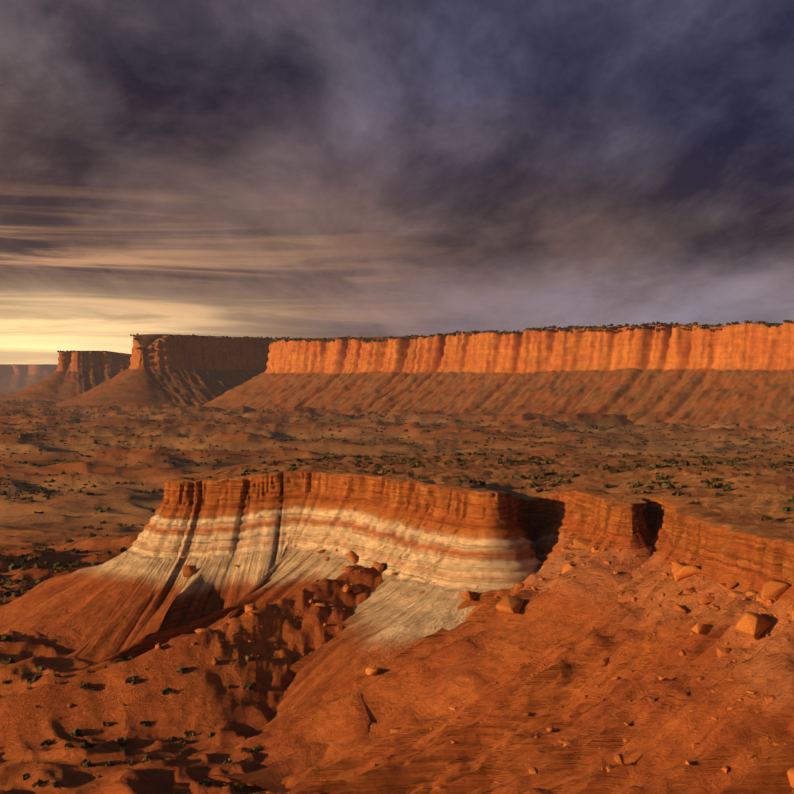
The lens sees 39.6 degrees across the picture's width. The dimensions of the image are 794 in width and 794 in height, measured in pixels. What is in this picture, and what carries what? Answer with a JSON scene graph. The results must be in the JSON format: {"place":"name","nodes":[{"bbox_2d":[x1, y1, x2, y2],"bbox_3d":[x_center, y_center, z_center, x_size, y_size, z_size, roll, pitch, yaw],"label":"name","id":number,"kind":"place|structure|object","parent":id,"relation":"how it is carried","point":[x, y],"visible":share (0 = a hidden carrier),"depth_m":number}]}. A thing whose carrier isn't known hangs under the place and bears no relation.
{"place":"outdoors","nodes":[
{"label":"outdoors","id":0,"kind":"place"},
{"bbox_2d":[0,389,793,793],"bbox_3d":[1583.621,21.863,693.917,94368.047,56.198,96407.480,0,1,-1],"label":"ground","id":1,"kind":"structure","parent":0,"point":[202,701],"depth_m":186.29},
{"bbox_2d":[0,364,57,388],"bbox_3d":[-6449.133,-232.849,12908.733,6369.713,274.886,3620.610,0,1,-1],"label":"plateau","id":2,"kind":"structure","parent":1,"relation":"on","point":[18,376],"depth_m":11793.72},
{"bbox_2d":[0,351,131,400],"bbox_3d":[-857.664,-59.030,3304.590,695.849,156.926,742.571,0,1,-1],"label":"mesa","id":3,"kind":"structure","parent":1,"relation":"on","point":[75,373],"depth_m":3131.47},
{"bbox_2d":[0,582,260,793],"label":"valley shrubs","id":4,"kind":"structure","parent":1,"relation":"on","point":[130,679],"depth_m":125.63},
{"bbox_2d":[53,334,277,406],"bbox_3d":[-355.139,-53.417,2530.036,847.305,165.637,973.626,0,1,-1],"label":"mesa","id":5,"kind":"structure","parent":1,"relation":"on","point":[183,370],"depth_m":2256.82},
{"bbox_2d":[0,455,793,793],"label":"bluff","id":6,"kind":"structure","parent":1,"relation":"on","point":[450,541],"depth_m":124.36},
{"bbox_2d":[24,537,793,793],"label":"boulders","id":7,"kind":"object","parent":6,"relation":"on","point":[755,626],"visible":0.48,"depth_m":109.15},
{"bbox_2d":[190,451,793,522],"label":"bluff top shrubs","id":8,"kind":"object","parent":6,"relation":"on","point":[667,483],"visible":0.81,"depth_m":182.70},
{"bbox_2d":[0,399,793,597],"bbox_3d":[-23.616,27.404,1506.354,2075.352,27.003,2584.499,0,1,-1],"label":"shrubs","id":9,"kind":"object","parent":1,"relation":"on","point":[21,566],"visible":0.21,"depth_m":776.93},
{"bbox_2d":[202,322,793,426],"bbox_3d":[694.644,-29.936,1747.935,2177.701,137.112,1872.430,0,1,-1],"label":"mesa","id":10,"kind":"structure","parent":1,"relation":"on","point":[742,375],"depth_m":1440.80},
{"bbox_2d":[57,319,793,356],"bbox_3d":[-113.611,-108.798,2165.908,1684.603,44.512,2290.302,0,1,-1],"label":"mesa rim shrubs","id":11,"kind":"object","parent":10,"relation":"on","point":[544,328],"visible":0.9,"depth_m":1535.50},
{"bbox_2d":[0,0,793,363],"label":"sky","id":12,"kind":"structure","parent":0,"point":[230,168]}
]}

